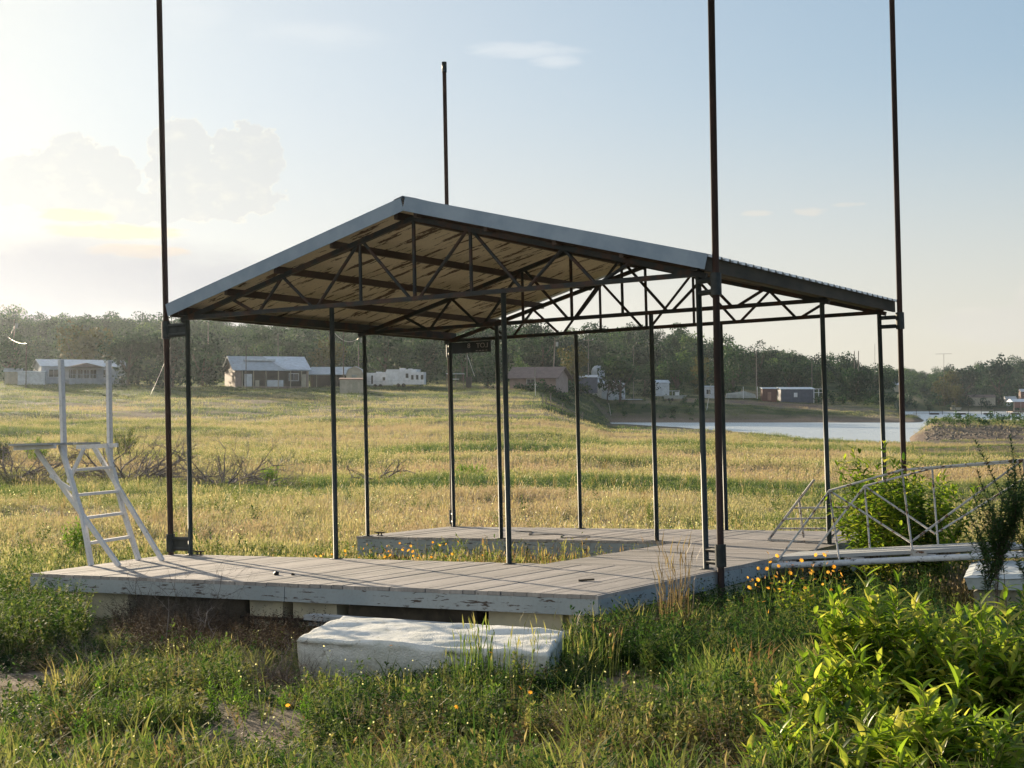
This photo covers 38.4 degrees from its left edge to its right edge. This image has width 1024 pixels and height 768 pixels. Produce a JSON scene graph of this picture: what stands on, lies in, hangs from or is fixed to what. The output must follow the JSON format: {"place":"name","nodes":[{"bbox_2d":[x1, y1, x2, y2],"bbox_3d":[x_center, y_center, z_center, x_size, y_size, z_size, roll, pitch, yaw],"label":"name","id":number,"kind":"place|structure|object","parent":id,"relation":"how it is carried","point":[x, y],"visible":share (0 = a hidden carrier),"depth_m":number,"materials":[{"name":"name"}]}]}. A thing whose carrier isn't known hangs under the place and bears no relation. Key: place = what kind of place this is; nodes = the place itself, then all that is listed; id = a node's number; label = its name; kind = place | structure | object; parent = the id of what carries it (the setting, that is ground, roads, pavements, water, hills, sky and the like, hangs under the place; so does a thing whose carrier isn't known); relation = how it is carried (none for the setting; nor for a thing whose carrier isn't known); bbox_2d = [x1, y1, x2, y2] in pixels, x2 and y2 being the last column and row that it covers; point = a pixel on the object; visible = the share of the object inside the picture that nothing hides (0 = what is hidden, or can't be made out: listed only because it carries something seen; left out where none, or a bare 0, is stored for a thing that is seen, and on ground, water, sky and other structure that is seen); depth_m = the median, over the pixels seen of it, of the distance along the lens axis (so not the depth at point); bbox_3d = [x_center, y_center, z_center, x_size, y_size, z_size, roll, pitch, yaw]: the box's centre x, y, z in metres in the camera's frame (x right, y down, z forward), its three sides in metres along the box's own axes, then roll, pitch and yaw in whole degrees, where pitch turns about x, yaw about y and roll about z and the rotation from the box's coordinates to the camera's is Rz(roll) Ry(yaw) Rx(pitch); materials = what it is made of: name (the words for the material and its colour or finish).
{"place":"outdoors","nodes":[
{"label":"outdoors","id":0,"kind":"place"},
{"bbox_2d":[0,470,1023,625],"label":"field grass","id":1,"kind":"structure","parent":0,"point":[274,495],"depth_m":38.81,"materials":[{"name":"plant"}]},
{"bbox_2d":[0,415,1023,485],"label":"field grass","id":2,"kind":"structure","parent":0,"point":[394,451],"depth_m":93.88,"materials":[{"name":"plant"}]},
{"bbox_2d":[0,339,1023,767],"bbox_3d":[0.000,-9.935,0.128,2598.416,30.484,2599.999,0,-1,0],"label":"ground","id":3,"kind":"structure","parent":0,"point":[254,723],"depth_m":177.19,"materials":[{"name":"plant"}]},
{"bbox_2d":[3,368,22,384],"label":"garden shed","id":4,"kind":"structure","parent":3,"relation":"on","point":[11,375],"depth_m":259.67,"materials":[{"name":"beige"}]},
{"bbox_2d":[0,333,34,383],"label":"broadleaf tree","id":5,"kind":"object","parent":3,"relation":"on","point":[12,359],"visible":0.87,"depth_m":261.44,"materials":[{"name":"green plant"}]},
{"bbox_2d":[18,371,47,384],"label":"garden shed","id":6,"kind":"structure","parent":3,"relation":"on","point":[38,378],"depth_m":256.75,"materials":[{"name":"metal"}]},
{"bbox_2d":[0,404,83,480],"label":"dead brush","id":7,"kind":"object","parent":3,"relation":"on","point":[22,467],"visible":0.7,"depth_m":60.17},
{"bbox_2d":[0,558,102,658],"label":"tall weeds","id":8,"kind":"object","parent":3,"relation":"on","point":[39,612],"visible":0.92,"depth_m":14.32,"materials":[{"name":"plant"}]},
{"bbox_2d":[60,516,95,555],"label":"field shrub","id":9,"kind":"object","parent":3,"relation":"on","point":[74,533],"visible":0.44,"depth_m":25.85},
{"bbox_2d":[31,359,125,384],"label":"white house","id":10,"kind":"structure","parent":3,"relation":"on","point":[85,371],"depth_m":261.58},
{"bbox_2d":[56,320,116,359],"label":"broadleaf tree","id":11,"kind":"object","parent":3,"relation":"on","point":[85,345],"visible":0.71,"depth_m":287.77,"materials":[{"name":"green plant"}]},
{"bbox_2d":[2,621,173,681],"bbox_3d":[-3.490,2.176,12.069,1.369,0.575,1.242,1,-1,-34],"label":"dead brush","id":12,"kind":"object","parent":3,"relation":"on","point":[86,654],"visible":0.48,"depth_m":11.95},
{"bbox_2d":[105,424,138,452],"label":"field shrub","id":13,"kind":"object","parent":3,"relation":"on","point":[129,438],"visible":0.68,"depth_m":87.83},
{"bbox_2d":[94,327,154,386],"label":"broadleaf tree","id":14,"kind":"object","parent":3,"relation":"on","point":[130,346],"visible":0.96,"depth_m":249.62,"materials":[{"name":"green plant"}]},
{"bbox_2d":[58,421,235,480],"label":"dead brush","id":15,"kind":"object","parent":3,"relation":"on","point":[155,470],"visible":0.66,"depth_m":61.76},
{"bbox_2d":[0,447,301,488],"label":"grey scrub","id":16,"kind":"object","parent":3,"relation":"on","point":[199,465],"visible":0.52,"depth_m":60.95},
{"bbox_2d":[156,0,173,554],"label":"mooring pole","id":17,"kind":"object","parent":3,"relation":"on","point":[164,265],"visible":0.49,"depth_m":20.14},
{"bbox_2d":[86,546,265,634],"bbox_3d":[-3.543,2.135,15.403,1.930,0.967,2.399,0,-1,0],"label":"dead brush","id":18,"kind":"object","parent":3,"relation":"on","point":[180,612],"visible":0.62,"depth_m":15.41,"materials":[{"name":"brown plant"}]},
{"bbox_2d":[142,326,209,387],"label":"broadleaf tree","id":19,"kind":"object","parent":3,"relation":"on","point":[158,348],"visible":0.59,"depth_m":253.72,"materials":[{"name":"green plant"}]},
{"bbox_2d":[181,331,226,386],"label":"broadleaf tree","id":20,"kind":"object","parent":3,"relation":"on","point":[206,373],"visible":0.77,"depth_m":261.80,"materials":[{"name":"green plant"}]},
{"bbox_2d":[203,676,224,723],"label":"weed seedling","id":21,"kind":"object","parent":3,"relation":"on","point":[212,707],"visible":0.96,"depth_m":9.57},
{"bbox_2d":[102,593,330,661],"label":"dark dead weeds","id":22,"kind":"object","parent":3,"relation":"on","point":[145,629],"visible":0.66,"depth_m":14.18,"materials":[{"name":"plant"}]},
{"bbox_2d":[148,422,306,485],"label":"dead brush","id":23,"kind":"object","parent":3,"relation":"on","point":[233,480],"visible":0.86,"depth_m":57.09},
{"bbox_2d":[242,327,276,355],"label":"broadleaf tree","id":24,"kind":"object","parent":3,"relation":"on","point":[266,350],"visible":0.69,"depth_m":308.91,"materials":[{"name":"green plant"}]},
{"bbox_2d":[221,356,311,388],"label":"barn house","id":25,"kind":"structure","parent":3,"relation":"on","point":[279,372],"depth_m":260.44,"materials":[{"name":"metal"}]},
{"bbox_2d":[222,631,325,690],"bbox_3d":[-1.827,2.125,11.383,0.868,0.432,0.858,1,-1,-44],"label":"dead brush","id":26,"kind":"object","parent":3,"relation":"on","point":[266,678],"visible":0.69,"depth_m":11.41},
{"bbox_2d":[242,633,358,692],"bbox_3d":[-1.601,2.113,11.168,0.789,0.407,0.814,0,-1,31],"label":"dead brush","id":27,"kind":"object","parent":3,"relation":"on","point":[284,679],"visible":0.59,"depth_m":11.12,"materials":[{"name":"brown plant"}]},
{"bbox_2d":[285,337,320,380],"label":"broadleaf tree","id":28,"kind":"object","parent":3,"relation":"on","point":[299,353],"visible":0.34,"depth_m":298.75,"materials":[{"name":"green plant"}]},
{"bbox_2d":[20,363,592,395],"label":"bank scrub","id":29,"kind":"object","parent":3,"relation":"on","point":[582,388],"visible":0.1,"depth_m":306.99,"materials":[{"name":"green plant"}]},
{"bbox_2d":[308,337,348,366],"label":"broadleaf tree","id":30,"kind":"object","parent":3,"relation":"on","point":[320,357],"visible":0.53,"depth_m":293.67,"materials":[{"name":"green plant"}]},
{"bbox_2d":[309,367,350,386],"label":"carport house","id":31,"kind":"structure","parent":3,"relation":"on","point":[319,376],"depth_m":264.89,"materials":[{"name":"metal"}]},
{"bbox_2d":[339,378,362,392],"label":"tan shed","id":32,"kind":"structure","parent":3,"relation":"on","point":[352,385],"depth_m":234.70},
{"bbox_2d":[367,372,387,387],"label":"travel trailer","id":33,"kind":"object","parent":3,"relation":"on","point":[375,379],"visible":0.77,"depth_m":264.90,"materials":[{"name":"white metal"}]},
{"bbox_2d":[0,620,760,767],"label":"tall weeds","id":34,"kind":"object","parent":3,"relation":"on","point":[199,688],"visible":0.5,"depth_m":9.26,"materials":[{"name":"plant"}]},
{"bbox_2d":[355,335,413,372],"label":"broadleaf tree","id":35,"kind":"object","parent":3,"relation":"on","point":[385,349],"visible":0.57,"depth_m":295.66,"materials":[{"name":"green plant"}]},
{"bbox_2d":[385,368,425,386],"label":"travel trailer","id":36,"kind":"object","parent":3,"relation":"on","point":[403,377],"visible":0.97,"depth_m":260.76,"materials":[{"name":"white metal"}]},
{"bbox_2d":[402,338,444,383],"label":"broadleaf tree","id":37,"kind":"object","parent":3,"relation":"on","point":[428,362],"visible":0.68,"depth_m":291.15,"materials":[{"name":"green plant"}]},
{"bbox_2d":[297,616,564,685],"bbox_3d":[-0.598,2.212,11.666,2.346,0.519,1.069,0,-1,24],"label":"foam block","id":38,"kind":"object","parent":3,"relation":"on","point":[347,638],"depth_m":11.43,"materials":[{"name":"plastic"}]},
{"bbox_2d":[303,613,578,638],"bbox_3d":[-0.691,2.334,14.019,3.201,0.199,0.230,0,-1,33],"label":"loose plank","id":39,"kind":"object","parent":3,"relation":"on","point":[331,617],"visible":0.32,"depth_m":14.65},
{"bbox_2d":[442,61,451,525],"bbox_3d":[-1.099,-1.145,25.648,0.103,9.032,0.085,-3,-3,31],"label":"mooring pole","id":40,"kind":"object","parent":3,"relation":"on","point":[444,67],"visible":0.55,"depth_m":25.73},
{"bbox_2d":[99,626,826,759],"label":"wildflowers","id":41,"kind":"object","parent":3,"relation":"on","point":[431,696],"visible":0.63,"depth_m":8.64,"materials":[{"name":"yellow plant"}]},
{"bbox_2d":[445,337,483,382],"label":"broadleaf tree","id":42,"kind":"object","parent":3,"relation":"on","point":[460,362],"visible":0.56,"depth_m":299.58,"materials":[{"name":"green plant"}]},
{"bbox_2d":[99,625,831,767],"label":"flower stalks","id":43,"kind":"object","parent":3,"relation":"on","point":[387,705],"visible":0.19,"depth_m":9.20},
{"bbox_2d":[30,196,904,629],"bbox_3d":[-0.128,0.267,19.691,8.340,4.998,9.724,-3,-3,31],"label":"dock","id":44,"kind":"object","parent":3,"relation":"on","point":[402,266],"visible":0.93,"depth_m":18.58,"materials":[{"name":"grey wood"}]},
{"bbox_2d":[8,360,164,565],"bbox_3d":[-5.403,0.990,18.872,1.702,2.642,1.193,-3,-3,31],"label":"diving ladder","id":45,"kind":"object","parent":44,"relation":"on","point":[74,497],"visible":0.99,"depth_m":18.78,"materials":[{"name":"metal"}]},
{"bbox_2d":[452,340,490,353],"bbox_3d":[-0.692,-0.628,25.131,0.780,0.190,0.019,-3,-3,31],"label":"lot sign","id":46,"kind":"object","parent":44,"relation":"attached to","point":[471,347],"visible":1,"depth_m":25.12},
{"bbox_2d":[768,479,853,542],"bbox_3d":[4.257,1.714,20.114,1.219,0.870,1.001,1,-1,-45],"label":"boarding ladder","id":47,"kind":"object","parent":44,"relation":"on","point":[798,502],"visible":0.61,"depth_m":19.86,"materials":[{"name":"metal"}]},
{"bbox_2d":[438,613,540,696],"bbox_3d":[-0.194,1.909,10.385,0.633,0.619,0.679,0,-1,32],"label":"grass clump","id":48,"kind":"object","parent":3,"relation":"on","point":[481,657],"visible":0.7,"depth_m":10.47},
{"bbox_2d":[476,351,502,387],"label":"broadleaf tree","id":49,"kind":"object","parent":3,"relation":"on","point":[485,376],"visible":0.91,"depth_m":261.63,"materials":[{"name":"green plant"}]},
{"bbox_2d":[1,423,997,563],"bbox_3d":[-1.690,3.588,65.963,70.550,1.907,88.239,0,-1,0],"label":"field weeds","id":50,"kind":"object","parent":3,"relation":"on","point":[357,524],"visible":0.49,"depth_m":41.57,"materials":[{"name":"plant"}]},
{"bbox_2d":[0,591,1023,767],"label":"weeds","id":51,"kind":"object","parent":3,"relation":"on","point":[664,709],"visible":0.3,"depth_m":8.84,"materials":[{"name":"plant"}]},
{"bbox_2d":[0,304,1023,394],"bbox_3d":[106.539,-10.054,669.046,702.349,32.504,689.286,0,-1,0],"label":"hillside wood","id":52,"kind":"object","parent":3,"relation":"on","point":[42,331],"visible":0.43,"depth_m":425.20,"materials":[{"name":"green plant"}]},
{"bbox_2d":[0,341,1023,436],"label":"field grass","id":53,"kind":"structure","parent":3,"relation":"on","point":[209,399],"depth_m":200.21,"materials":[{"name":"plant"}]},
{"bbox_2d":[0,595,1023,767],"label":"grass tufts","id":54,"kind":"object","parent":3,"relation":"on","point":[17,745],"visible":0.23,"depth_m":8.16,"materials":[{"name":"plant"}]},
{"bbox_2d":[0,511,1023,661],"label":"weeds","id":55,"kind":"object","parent":3,"relation":"on","point":[105,629],"visible":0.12,"depth_m":21.16,"materials":[{"name":"plant"}]},
{"bbox_2d":[373,532,651,563],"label":"grass","id":56,"kind":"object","parent":3,"relation":"on","point":[520,558],"visible":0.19,"depth_m":19.70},
{"bbox_2d":[516,323,563,366],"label":"broadleaf tree","id":57,"kind":"object","parent":3,"relation":"on","point":[550,340],"visible":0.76,"depth_m":328.84,"materials":[{"name":"green plant"}]},
{"bbox_2d":[508,367,572,392],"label":"brown roof house","id":58,"kind":"structure","parent":3,"relation":"on","point":[558,377],"depth_m":259.78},
{"bbox_2d":[513,379,574,403],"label":"bank scrub","id":59,"kind":"object","parent":3,"relation":"on","point":[558,394],"visible":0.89,"depth_m":247.17,"materials":[{"name":"green plant"}]},
{"bbox_2d":[517,610,622,679],"bbox_3d":[0.465,1.975,11.207,0.764,0.529,0.677,0,-1,18],"label":"grass clump","id":60,"kind":"object","parent":3,"relation":"on","point":[601,655],"visible":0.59,"depth_m":11.21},
{"bbox_2d":[557,345,588,390],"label":"broadleaf tree","id":61,"kind":"object","parent":3,"relation":"on","point":[581,358],"visible":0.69,"depth_m":311.02,"materials":[{"name":"green plant"}]},
{"bbox_2d":[596,351,642,403],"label":"broadleaf tree","id":62,"kind":"object","parent":3,"relation":"on","point":[620,373],"visible":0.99,"depth_m":337.87,"materials":[{"name":"green plant"}]},
{"bbox_2d":[585,393,698,419],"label":"bank scrub","id":63,"kind":"object","parent":3,"relation":"on","point":[595,398],"visible":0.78,"depth_m":329.90,"materials":[{"name":"green plant"}]},
{"bbox_2d":[647,527,701,625],"bbox_3d":[1.443,1.841,12.926,0.440,1.114,0.579,1,-1,-41],"label":"grass clump","id":64,"kind":"object","parent":3,"relation":"on","point":[681,583],"visible":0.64,"depth_m":12.94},
{"bbox_2d":[580,592,775,661],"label":"dark dead weeds","id":65,"kind":"object","parent":3,"relation":"on","point":[600,625],"visible":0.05,"depth_m":12.46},
{"bbox_2d":[660,348,697,395],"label":"broadleaf tree","id":66,"kind":"object","parent":3,"relation":"on","point":[676,376],"visible":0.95,"depth_m":370.45,"materials":[{"name":"green plant"}]},
{"bbox_2d":[599,584,774,635],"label":"tall weeds","id":67,"kind":"object","parent":3,"relation":"on","point":[713,605],"visible":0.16,"depth_m":13.99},
{"bbox_2d":[708,0,724,603],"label":"mooring pole","id":68,"kind":"object","parent":3,"relation":"on","point":[716,298],"visible":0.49,"depth_m":15.72,"materials":[{"name":"metal"}]},
{"bbox_2d":[723,342,755,394],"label":"broadleaf tree","id":69,"kind":"object","parent":3,"relation":"on","point":[733,380],"visible":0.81,"depth_m":387.12,"materials":[{"name":"green plant"}]},
{"bbox_2d":[562,562,946,684],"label":"tall weeds","id":70,"kind":"object","parent":3,"relation":"on","point":[859,588],"visible":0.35,"depth_m":12.25,"materials":[{"name":"plant"}]},
{"bbox_2d":[744,340,770,385],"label":"broadleaf tree","id":71,"kind":"object","parent":3,"relation":"on","point":[758,367],"visible":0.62,"depth_m":429.32,"materials":[{"name":"green plant"}]},
{"bbox_2d":[759,387,777,401],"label":"red shed","id":72,"kind":"structure","parent":3,"relation":"on","point":[768,394],"depth_m":360.49,"materials":[{"name":"metal"}]},
{"bbox_2d":[757,362,784,389],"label":"broadleaf tree","id":73,"kind":"object","parent":3,"relation":"on","point":[773,375],"visible":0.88,"depth_m":399.11,"materials":[{"name":"green plant"}]},
{"bbox_2d":[776,360,805,386],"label":"broadleaf tree","id":74,"kind":"object","parent":3,"relation":"on","point":[794,380],"visible":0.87,"depth_m":403.76,"materials":[{"name":"green plant"}]},
{"bbox_2d":[735,703,851,767],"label":"leafy shrub","id":75,"kind":"object","parent":3,"relation":"on","point":[780,729],"visible":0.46,"depth_m":6.80,"materials":[{"name":"green plant"}]},
{"bbox_2d":[740,554,846,612],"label":"flower stalks","id":76,"kind":"object","parent":3,"relation":"on","point":[810,576],"visible":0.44,"depth_m":14.18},
{"bbox_2d":[776,387,814,402],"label":"blue shed","id":77,"kind":"structure","parent":3,"relation":"on","point":[798,394],"depth_m":362.04,"materials":[{"name":"grey"}]},
{"bbox_2d":[747,551,847,612],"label":"wildflowers","id":78,"kind":"object","parent":3,"relation":"on","point":[789,571],"visible":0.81,"depth_m":14.45,"materials":[{"name":"yellow plant"}]},
{"bbox_2d":[773,575,830,626],"bbox_3d":[2.559,2.016,12.871,0.475,0.664,0.489,0,-1,-25],"label":"leafy sapling","id":79,"kind":"object","parent":3,"relation":"on","point":[808,597],"visible":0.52,"depth_m":12.87,"materials":[{"name":"green plant"}]},
{"bbox_2d":[751,637,900,745],"bbox_3d":[1.627,1.668,7.587,0.801,0.693,0.772,0,-1,25],"label":"leafy shrub","id":80,"kind":"object","parent":3,"relation":"on","point":[865,695],"visible":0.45,"depth_m":7.58,"materials":[{"name":"green plant"}]},
{"bbox_2d":[812,385,898,406],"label":"bank scrub","id":81,"kind":"object","parent":3,"relation":"on","point":[874,397],"visible":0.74,"depth_m":378.25,"materials":[{"name":"green plant"}]},
{"bbox_2d":[838,367,878,399],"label":"broadleaf tree","id":82,"kind":"object","parent":3,"relation":"on","point":[853,381],"visible":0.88,"depth_m":391.01,"materials":[{"name":"green plant"}]},
{"bbox_2d":[823,542,896,589],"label":"leafy bush","id":83,"kind":"object","parent":3,"relation":"on","point":[876,570],"visible":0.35,"depth_m":17.18,"materials":[{"name":"green plant"}]},
{"bbox_2d":[795,565,960,725],"bbox_3d":[2.080,1.524,8.177,0.976,1.051,0.916,0,-1,0],"label":"leafy shrub","id":84,"kind":"object","parent":3,"relation":"on","point":[852,632],"visible":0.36,"depth_m":8.09,"materials":[{"name":"green plant"}]},
{"bbox_2d":[813,702,976,767],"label":"leafy shrub","id":85,"kind":"object","parent":3,"relation":"on","point":[861,755],"visible":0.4,"depth_m":6.52,"materials":[{"name":"green plant"}]},
{"bbox_2d":[889,0,906,488],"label":"mooring pole","id":86,"kind":"object","parent":3,"relation":"on","point":[897,222],"visible":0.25,"depth_m":21.34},
{"bbox_2d":[817,440,983,577],"bbox_3d":[4.902,1.657,18.274,1.959,1.936,2.200,0,-1,0],"label":"leafy bush","id":87,"kind":"object","parent":3,"relation":"on","point":[887,514],"visible":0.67,"depth_m":17.97,"materials":[{"name":"green plant"}]},
{"bbox_2d":[851,592,1018,741],"bbox_3d":[2.329,1.578,7.868,0.954,0.851,0.897,-1,-1,41],"label":"leafy shrub","id":88,"kind":"object","parent":3,"relation":"on","point":[922,672],"visible":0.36,"depth_m":7.77,"materials":[{"name":"green plant"}]},
{"bbox_2d":[847,661,1023,767],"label":"leafy shrub","id":89,"kind":"object","parent":3,"relation":"on","point":[971,731],"visible":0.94,"depth_m":6.21,"materials":[{"name":"green plant"}]},
{"bbox_2d":[931,369,961,405],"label":"broadleaf tree","id":90,"kind":"object","parent":3,"relation":"on","point":[946,393],"visible":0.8,"depth_m":740.12,"materials":[{"name":"green plant"}]},
{"bbox_2d":[920,511,986,582],"bbox_3d":[5.274,2.046,17.780,0.931,1.047,0.987,0,-1,0],"label":"leafy bush","id":91,"kind":"object","parent":3,"relation":"on","point":[941,537],"visible":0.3,"depth_m":17.72,"materials":[{"name":"green plant"}]},
{"bbox_2d":[898,384,1020,409],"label":"bank scrub","id":92,"kind":"object","parent":3,"relation":"on","point":[931,398],"visible":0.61,"depth_m":735.80,"materials":[{"name":"green plant"}]},
{"bbox_2d":[949,365,984,405],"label":"broadleaf tree","id":93,"kind":"object","parent":3,"relation":"on","point":[971,374],"visible":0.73,"depth_m":743.31,"materials":[{"name":"green plant"}]},
{"bbox_2d":[924,425,1023,440],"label":"rubble","id":94,"kind":"object","parent":3,"relation":"on","point":[990,433],"visible":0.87,"depth_m":161.14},
{"bbox_2d":[925,589,1023,755],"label":"leafy shrub","id":95,"kind":"object","parent":3,"relation":"on","point":[1010,679],"visible":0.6,"depth_m":7.41,"materials":[{"name":"green plant"}]},
{"bbox_2d":[926,411,1023,426],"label":"bank scrub","id":96,"kind":"object","parent":3,"relation":"on","point":[997,418],"visible":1,"depth_m":175.65,"materials":[{"name":"green plant"}]},
{"bbox_2d":[964,434,1023,631],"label":"feathery sapling","id":97,"kind":"object","parent":3,"relation":"on","point":[1001,532],"visible":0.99,"depth_m":10.47,"materials":[{"name":"green plant"}]},
{"bbox_2d":[964,560,1023,609],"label":"float","id":98,"kind":"object","parent":3,"relation":"on","point":[971,578],"visible":0.41,"depth_m":14.68,"materials":[{"name":"white plastic"}]},
{"bbox_2d":[771,459,1023,568],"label":"gangway","id":99,"kind":"object","parent":98,"relation":"on","point":[912,553],"visible":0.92,"depth_m":16.50,"materials":[{"name":"grey metal"}]},
{"bbox_2d":[977,354,1017,404],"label":"broadleaf tree","id":100,"kind":"object","parent":3,"relation":"on","point":[997,369],"visible":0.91,"depth_m":744.61,"materials":[{"name":"green plant"}]},
{"bbox_2d":[980,579,1023,654],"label":"leafy shrub","id":101,"kind":"object","parent":3,"relation":"on","point":[1003,601],"visible":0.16,"depth_m":8.41,"materials":[{"name":"green plant"}]},
{"bbox_2d":[1000,463,1023,578],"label":"feathery sapling","id":102,"kind":"object","parent":3,"relation":"on","point":[1021,539],"visible":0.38,"depth_m":10.95,"materials":[{"name":"green plant"}]},
{"bbox_2d":[0,0,1023,373],"label":"sky","id":103,"kind":"structure","parent":0,"point":[288,123],"materials":[{"name":"blue"}]},
{"bbox_2d":[611,411,1023,441],"bbox_3d":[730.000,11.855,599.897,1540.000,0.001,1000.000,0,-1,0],"label":"lake water","id":104,"kind":"structure","parent":0,"point":[864,431],"depth_m":246.05,"materials":[{"name":"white liquid"}]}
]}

